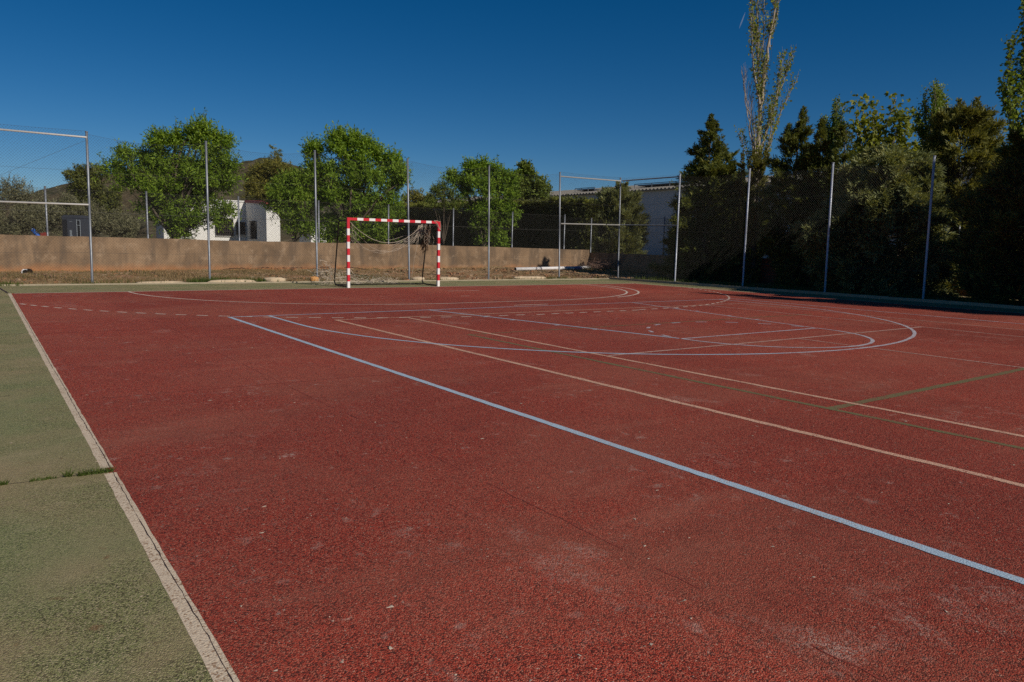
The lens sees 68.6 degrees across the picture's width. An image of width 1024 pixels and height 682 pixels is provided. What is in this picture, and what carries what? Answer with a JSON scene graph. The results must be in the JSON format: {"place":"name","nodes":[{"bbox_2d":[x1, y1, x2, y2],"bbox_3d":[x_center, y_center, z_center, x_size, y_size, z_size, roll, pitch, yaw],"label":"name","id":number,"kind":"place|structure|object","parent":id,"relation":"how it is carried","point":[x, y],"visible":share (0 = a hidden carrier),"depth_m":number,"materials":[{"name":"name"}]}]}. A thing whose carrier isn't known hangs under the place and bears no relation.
{"place":"outdoors","nodes":[
{"label":"outdoors","id":0,"kind":"place"},
{"bbox_2d":[0,158,380,242],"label":"hills","id":1,"kind":"structure","parent":0,"point":[125,197],"depth_m":346.68,"materials":[{"name":"green plant"}]},
{"bbox_2d":[253,144,296,231],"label":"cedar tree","id":2,"kind":"object","parent":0,"point":[273,153],"visible":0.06,"depth_m":72.06,"materials":[{"name":"green plant"}]},
{"bbox_2d":[298,171,323,218],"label":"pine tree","id":3,"kind":"object","parent":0,"point":[312,188],"visible":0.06,"depth_m":71.82,"materials":[{"name":"green plant"}]},
{"bbox_2d":[1,266,670,283],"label":"dirt strip","id":4,"kind":"object","parent":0,"point":[581,274],"visible":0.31,"depth_m":30.67,"materials":[{"name":"brown soil"}]},
{"bbox_2d":[21,269,32,272],"bbox_3d":[-16.248,-2.310,25.140,0.220,0.220,0.386,0,7,-10],"label":"pipe offcut","id":5,"kind":"object","parent":4,"relation":"on","point":[26,270],"visible":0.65,"depth_m":25.02,"materials":[{"name":"white plastic"}]},
{"bbox_2d":[2,269,307,283],"bbox_3d":[-13.070,-2.121,24.485,12.077,0.224,6.485,-4,9,-35],"label":"rubble","id":6,"kind":"object","parent":4,"relation":"on","point":[18,279],"visible":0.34,"depth_m":25.33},
{"bbox_2d":[136,281,181,282],"bbox_3d":[-10.486,-1.748,22.457,1.432,0.103,0.346,-4,9,-35],"label":"stone","id":7,"kind":"object","parent":4,"relation":"on","point":[159,282],"visible":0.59,"depth_m":22.30,"materials":[{"name":"stone"}]},
{"bbox_2d":[208,279,256,281],"bbox_3d":[-8.801,-1.865,23.568,1.545,0.159,0.355,-4,9,-35],"label":"stone","id":8,"kind":"object","parent":4,"relation":"on","point":[236,280],"visible":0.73,"depth_m":23.48,"materials":[{"name":"stone"}]},
{"bbox_2d":[263,277,285,281],"bbox_3d":[-7.679,-1.972,24.350,0.726,0.225,0.306,-4,9,-35],"label":"stone","id":9,"kind":"object","parent":4,"relation":"on","point":[272,279],"visible":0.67,"depth_m":24.23,"materials":[{"name":"stone"}]},
{"bbox_2d":[0,124,621,283],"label":"chain link fence","id":10,"kind":"object","parent":4,"relation":"on","point":[208,233],"visible":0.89,"depth_m":24.42,"materials":[{"name":"metal"}]},
{"bbox_2d":[310,276,318,280],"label":"stone","id":11,"kind":"object","parent":4,"relation":"on","point":[312,278],"visible":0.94,"depth_m":24.97,"materials":[{"name":"beige stone"}]},
{"bbox_2d":[0,266,668,283],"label":"dry weeds","id":12,"kind":"object","parent":4,"relation":"on","point":[284,273],"visible":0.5,"depth_m":26.48,"materials":[{"name":"brown plant"}]},
{"bbox_2d":[0,264,668,285],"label":"green weeds","id":13,"kind":"object","parent":4,"relation":"on","point":[204,279],"visible":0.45,"depth_m":25.40,"materials":[{"name":"green plant"}]},
{"bbox_2d":[412,276,424,279],"bbox_3d":[-3.394,-2.257,27.415,0.562,0.201,0.342,-4,9,-35],"label":"stone","id":14,"kind":"object","parent":4,"relation":"on","point":[415,278],"visible":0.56,"depth_m":27.27,"materials":[{"name":"stone"}]},
{"bbox_2d":[440,277,458,279],"bbox_3d":[-2.403,-2.314,28.108,0.896,0.182,0.336,-4,9,-35],"label":"stone","id":15,"kind":"object","parent":4,"relation":"on","point":[449,278],"visible":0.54,"depth_m":28.01,"materials":[{"name":"stone"}]},
{"bbox_2d":[276,267,677,280],"bbox_3d":[-0.817,-2.999,33.111,18.072,0.345,6.604,-4,9,-35],"label":"rubble","id":16,"kind":"object","parent":4,"relation":"on","point":[469,275],"visible":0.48,"depth_m":32.22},
{"bbox_2d":[514,266,589,270],"bbox_3d":[2.091,-3.598,37.117,0.185,0.206,5.501,8,10,44],"label":"plastic pipe","id":17,"kind":"object","parent":16,"relation":"on","point":[533,268],"visible":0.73,"depth_m":36.60,"materials":[{"name":"white plastic"}]},
{"bbox_2d":[514,276,545,278],"bbox_3d":[0.749,-2.544,30.447,1.620,0.176,0.383,-4,9,-35],"label":"stone","id":18,"kind":"object","parent":4,"relation":"on","point":[529,277],"visible":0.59,"depth_m":30.27,"materials":[{"name":"stone"}]},
{"bbox_2d":[570,257,622,269],"bbox_3d":[4.772,-3.996,38.750,3.074,0.686,3.984,7,9,36],"label":"brush pile","id":19,"kind":"object","parent":4,"relation":"on","point":[601,264],"visible":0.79,"depth_m":38.71,"materials":[{"name":"brown plant"}]},
{"bbox_2d":[734,0,798,200],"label":"poplar tree","id":20,"kind":"object","parent":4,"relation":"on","point":[760,85],"visible":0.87,"depth_m":38.23,"materials":[{"name":"green plant"}]},
{"bbox_2d":[0,279,1023,681],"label":"court surround","id":21,"kind":"object","parent":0,"point":[78,579],"visible":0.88,"depth_m":3.35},
{"bbox_2d":[29,475,56,481],"bbox_3d":[-2.680,0.781,4.293,0.140,0.022,0.050,-4,9,-35],"label":"grass tuft","id":22,"kind":"object","parent":21,"relation":"on","point":[39,479],"visible":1,"depth_m":4.29,"materials":[{"name":"green plant"}]},
{"bbox_2d":[60,467,75,476],"bbox_3d":[-2.566,0.756,4.361,0.106,0.059,0.082,2,7,8],"label":"grass tuft","id":23,"kind":"object","parent":21,"relation":"on","point":[67,474],"visible":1,"depth_m":4.35,"materials":[{"name":"green plant"}]},
{"bbox_2d":[73,465,116,475],"bbox_3d":[-2.455,0.758,4.416,0.242,0.045,0.100,-4,9,-35],"label":"grass tuft","id":24,"kind":"object","parent":21,"relation":"on","point":[99,471],"visible":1,"depth_m":4.42,"materials":[{"name":"green plant"}]},
{"bbox_2d":[0,288,233,681],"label":"court crack","id":25,"kind":"object","parent":21,"relation":"on","point":[139,520],"visible":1,"depth_m":3.52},
{"bbox_2d":[308,217,440,287],"bbox_3d":[-4.594,-2.858,24.138,3.785,2.096,2.712,-4,9,-35],"label":"handball goal","id":26,"kind":"object","parent":21,"relation":"on","point":[425,241],"visible":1,"depth_m":23.89,"materials":[{"name":"white paint"}]},
{"bbox_2d":[0,0,1023,203],"label":"sky","id":27,"kind":"structure","parent":0,"point":[612,89],"materials":[{"name":"blue"}]},
{"bbox_2d":[11,283,1023,681],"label":"court","id":28,"kind":"object","parent":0,"point":[471,573],"visible":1,"depth_m":4.54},
{"bbox_2d":[8,293,239,681],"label":"side line","id":29,"kind":"object","parent":28,"relation":"on","point":[216,669],"visible":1,"depth_m":3.27,"materials":[{"name":"beige paint"}]},
{"bbox_2d":[42,325,887,681],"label":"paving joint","id":30,"kind":"object","parent":28,"relation":"on","point":[488,483],"visible":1,"depth_m":4.74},
{"bbox_2d":[33,283,1012,317],"bbox_3d":[9.517,0.946,5.199,20.155,0.001,45.009,-4,9,-35],"label":"handball line","id":31,"kind":"object","parent":28,"relation":"on","point":[444,303],"visible":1,"depth_m":18.91,"materials":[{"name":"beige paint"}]},
{"bbox_2d":[68,351,986,681],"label":"debris","id":32,"kind":"object","parent":28,"relation":"on","point":[580,655],"visible":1,"depth_m":2.88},
{"bbox_2d":[228,307,1023,583],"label":"basketball line","id":33,"kind":"object","parent":28,"relation":"on","point":[889,536],"visible":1,"depth_m":4.87,"materials":[{"name":"blue paint"}]},
{"bbox_2d":[336,305,1023,486],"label":"tennis line","id":34,"kind":"object","parent":28,"relation":"on","point":[882,451],"visible":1,"depth_m":6.83,"materials":[{"name":"beige paint"}]},
{"bbox_2d":[468,314,1023,448],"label":"volleyball line","id":35,"kind":"object","parent":28,"relation":"on","point":[836,407],"visible":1,"depth_m":7.57,"materials":[{"name":"green paint"}]},
{"bbox_2d":[517,299,1018,352],"bbox_3d":[11.808,0.970,5.399,9.685,0.001,32.679,-4,9,-35],"label":"basketball line","id":36,"kind":"object","parent":28,"relation":"on","point":[910,337],"visible":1,"depth_m":12.75,"materials":[{"name":"grey paint"}]},
{"bbox_2d":[608,303,1023,367],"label":"tennis line","id":37,"kind":"object","parent":28,"relation":"on","point":[824,335],"visible":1,"depth_m":11.84,"materials":[{"name":"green paint"}]},
{"bbox_2d":[619,276,1023,305],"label":"verge","id":38,"kind":"structure","parent":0,"point":[956,299],"depth_m":27.14,"materials":[{"name":"green plant"}]},
{"bbox_2d":[646,113,747,281],"bbox_3d":[8.523,-6.093,32.964,4.534,7.625,4.771,0,7,-12],"label":"conifer tree","id":39,"kind":"object","parent":38,"relation":"on","point":[703,166],"visible":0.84,"depth_m":32.32,"materials":[{"name":"green plant"}]},
{"bbox_2d":[693,147,765,258],"bbox_3d":[9.865,-5.796,34.807,4.649,6.393,4.341,4,8,17],"label":"conifer tree","id":40,"kind":"object","parent":38,"relation":"on","point":[729,159],"visible":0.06,"depth_m":34.31,"materials":[{"name":"green plant"}]},
{"bbox_2d":[724,150,746,281],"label":"cypress tree","id":41,"kind":"object","parent":38,"relation":"on","point":[741,170],"visible":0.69,"depth_m":31.96,"materials":[{"name":"green plant"}]},
{"bbox_2d":[736,147,774,282],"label":"cypress tree","id":42,"kind":"object","parent":38,"relation":"on","point":[755,164],"visible":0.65,"depth_m":31.23,"materials":[{"name":"green plant"}]},
{"bbox_2d":[750,106,823,285],"bbox_3d":[11.099,-5.542,29.569,3.296,7.283,3.296,1,7,1],"label":"cypress tree","id":43,"kind":"object","parent":38,"relation":"on","point":[790,145],"visible":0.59,"depth_m":29.09,"materials":[{"name":"green plant"}]},
{"bbox_2d":[774,117,838,287],"bbox_3d":[11.490,-5.146,28.714,2.707,6.665,2.819,-4,9,-35],"label":"cypress tree","id":44,"kind":"object","parent":38,"relation":"on","point":[821,134],"visible":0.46,"depth_m":28.33,"materials":[{"name":"green plant"}]},
{"bbox_2d":[800,123,873,287],"bbox_3d":[12.273,-4.818,27.864,3.080,6.378,3.118,-4,9,-35],"label":"cypress tree","id":45,"kind":"object","parent":38,"relation":"on","point":[840,158],"visible":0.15,"depth_m":27.54,"materials":[{"name":"green plant"}]},
{"bbox_2d":[788,142,964,297],"bbox_3d":[12.716,-3.696,25.534,5.480,6.126,5.532,-4,9,-35],"label":"cypress bush","id":46,"kind":"object","parent":38,"relation":"on","point":[874,156],"visible":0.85,"depth_m":24.49,"materials":[{"name":"green plant"}]},
{"bbox_2d":[892,96,1023,289],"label":"cypress tree","id":47,"kind":"object","parent":38,"relation":"on","point":[978,125],"visible":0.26,"depth_m":25.61,"materials":[{"name":"green plant"}]},
{"bbox_2d":[944,124,1023,305],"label":"cypress tree","id":48,"kind":"object","parent":38,"relation":"on","point":[1015,149],"visible":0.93,"depth_m":21.37,"materials":[{"name":"green plant"}]},
{"bbox_3d":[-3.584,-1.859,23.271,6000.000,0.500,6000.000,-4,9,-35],"label":"ground","id":49,"kind":"structure","parent":0,"visible":0},
{"bbox_2d":[0,172,52,234],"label":"olive tree","id":50,"kind":"object","parent":49,"relation":"on","point":[12,230],"visible":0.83,"depth_m":44.87,"materials":[{"name":"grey plant"}]},
{"bbox_2d":[31,229,46,235],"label":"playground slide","id":51,"kind":"object","parent":49,"relation":"on","point":[33,232],"visible":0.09,"depth_m":48.04,"materials":[{"name":"blue plastic"}]},
{"bbox_2d":[61,215,88,236],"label":"small grey building","id":52,"kind":"structure","parent":49,"relation":"on","point":[75,227],"depth_m":50.22,"materials":[{"name":"grey concrete"}]},
{"bbox_2d":[67,219,76,235],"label":"door","id":53,"kind":"structure","parent":52,"relation":"in","point":[71,221],"depth_m":50.20,"materials":[{"name":"grey plastic"}]},
{"bbox_2d":[24,187,150,237],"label":"olive tree","id":54,"kind":"object","parent":49,"relation":"on","point":[129,227],"visible":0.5,"depth_m":53.24,"materials":[{"name":"green plant"}]},
{"bbox_2d":[58,162,122,235],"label":"pine tree","id":55,"kind":"object","parent":49,"relation":"on","point":[79,172],"visible":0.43,"depth_m":59.82,"materials":[{"name":"green plant"}]},
{"bbox_2d":[91,107,248,238],"bbox_3d":[-17.552,-8.111,38.496,8.176,7.609,3.302,1,7,-4],"label":"almond tree","id":56,"kind":"object","parent":49,"relation":"on","point":[197,132],"visible":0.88,"depth_m":38.02,"materials":[{"name":"green plant"}]},
{"bbox_2d":[156,199,279,241],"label":"white house","id":57,"kind":"structure","parent":49,"relation":"on","point":[227,234],"depth_m":50.73,"materials":[{"name":"white paint"}]},
{"bbox_2d":[215,219,233,236],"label":"window","id":58,"kind":"structure","parent":57,"relation":"in","point":[228,232],"depth_m":51.49,"materials":[{"name":"black glass"}]},
{"bbox_2d":[236,222,245,234],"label":"window","id":59,"kind":"structure","parent":57,"relation":"in","point":[241,227],"depth_m":51.98,"materials":[{"name":"black glass"}]},
{"bbox_2d":[249,221,256,239],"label":"window","id":60,"kind":"structure","parent":57,"relation":"in","point":[252,226],"depth_m":49.98,"materials":[{"name":"black glass"}]},
{"bbox_2d":[240,151,296,200],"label":"pine tree","id":61,"kind":"object","parent":49,"relation":"on","point":[251,190],"visible":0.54,"depth_m":68.92,"materials":[{"name":"green plant"}]},
{"bbox_2d":[259,165,320,241],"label":"almond tree","id":62,"kind":"object","parent":49,"relation":"on","point":[274,201],"visible":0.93,"depth_m":38.11,"materials":[{"name":"green plant"}]},
{"bbox_2d":[0,235,588,271],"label":"concrete wall","id":63,"kind":"structure","parent":49,"relation":"on","point":[216,247],"depth_m":30.03,"materials":[{"name":"brown concrete"}]},
{"bbox_2d":[0,186,960,256],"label":"chain link fence","id":64,"kind":"object","parent":63,"relation":"on","point":[147,217],"visible":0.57,"depth_m":31.52,"materials":[{"name":"metal"}]},
{"bbox_2d":[1,278,609,285],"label":"back kerb","id":65,"kind":"structure","parent":49,"relation":"on","point":[279,282],"depth_m":23.84,"materials":[{"name":"concrete"}]},
{"bbox_2d":[299,224,326,242],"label":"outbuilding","id":66,"kind":"structure","parent":49,"relation":"on","point":[309,238],"depth_m":56.04,"materials":[{"name":"white paint"}]},
{"bbox_2d":[298,120,414,243],"bbox_3d":[-8.003,-7.645,38.290,6.188,7.158,2.921,2,7,2],"label":"almond tree","id":67,"kind":"object","parent":49,"relation":"on","point":[343,143],"visible":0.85,"depth_m":37.95,"materials":[{"name":"green plant"}]},
{"bbox_2d":[395,187,431,225],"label":"green tree","id":68,"kind":"object","parent":49,"relation":"on","point":[412,198],"visible":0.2,"depth_m":59.94,"materials":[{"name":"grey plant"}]},
{"bbox_2d":[423,179,459,245],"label":"green tree","id":69,"kind":"object","parent":49,"relation":"on","point":[434,190],"visible":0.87,"depth_m":45.83,"materials":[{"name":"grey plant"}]},
{"bbox_2d":[355,193,607,252],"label":"clipped hedge","id":70,"kind":"object","parent":49,"relation":"on","point":[577,215],"visible":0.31,"depth_m":45.95,"materials":[{"name":"green plant"}]},
{"bbox_2d":[439,153,523,247],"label":"almond tree","id":71,"kind":"object","parent":49,"relation":"on","point":[469,165],"visible":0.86,"depth_m":41.63,"materials":[{"name":"green plant"}]},
{"bbox_2d":[510,158,553,200],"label":"green tree","id":72,"kind":"object","parent":49,"relation":"on","point":[528,170],"visible":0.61,"depth_m":50.62,"materials":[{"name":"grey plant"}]},
{"bbox_2d":[593,181,651,253],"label":"cypress bush","id":73,"kind":"object","parent":49,"relation":"on","point":[612,193],"visible":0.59,"depth_m":42.32,"materials":[{"name":"green plant"}]},
{"bbox_2d":[413,167,975,257],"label":"warehouse","id":74,"kind":"structure","parent":49,"relation":"on","point":[590,193],"depth_m":65.10,"materials":[{"name":"white paint"}]},
{"bbox_2d":[589,253,1020,298],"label":"concrete wall","id":75,"kind":"structure","parent":49,"relation":"on","point":[765,268],"depth_m":37.61,"materials":[{"name":"beige concrete"}]},
{"bbox_2d":[609,277,1023,309],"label":"side kerb","id":76,"kind":"structure","parent":49,"relation":"on","point":[876,297],"depth_m":23.76,"materials":[{"name":"concrete"}]},
{"bbox_2d":[619,156,1023,305],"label":"chain link fence","id":77,"kind":"object","parent":49,"relation":"on","point":[829,219],"visible":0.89,"depth_m":24.57,"materials":[{"name":"metal"}]},
{"bbox_2d":[816,94,850,155],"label":"poplar tree","id":78,"kind":"object","parent":49,"relation":"on","point":[836,118],"visible":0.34,"depth_m":30.40,"materials":[{"name":"green plant"}]},
{"bbox_2d":[840,91,923,260],"bbox_3d":[15.159,-6.139,30.524,4.106,7.847,2.918,-4,9,-35],"label":"plane tree","id":79,"kind":"object","parent":49,"relation":"on","point":[874,137],"visible":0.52,"depth_m":29.77,"materials":[{"name":"green plant"}]},
{"bbox_2d":[910,78,958,151],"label":"poplar tree","id":80,"kind":"object","parent":49,"relation":"on","point":[937,101],"visible":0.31,"depth_m":27.29,"materials":[{"name":"green plant"}]},
{"bbox_2d":[995,0,1023,146],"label":"poplar tree","id":81,"kind":"object","parent":49,"relation":"on","point":[1009,90],"visible":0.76,"depth_m":29.73,"materials":[{"name":"green plant"}]}
]}

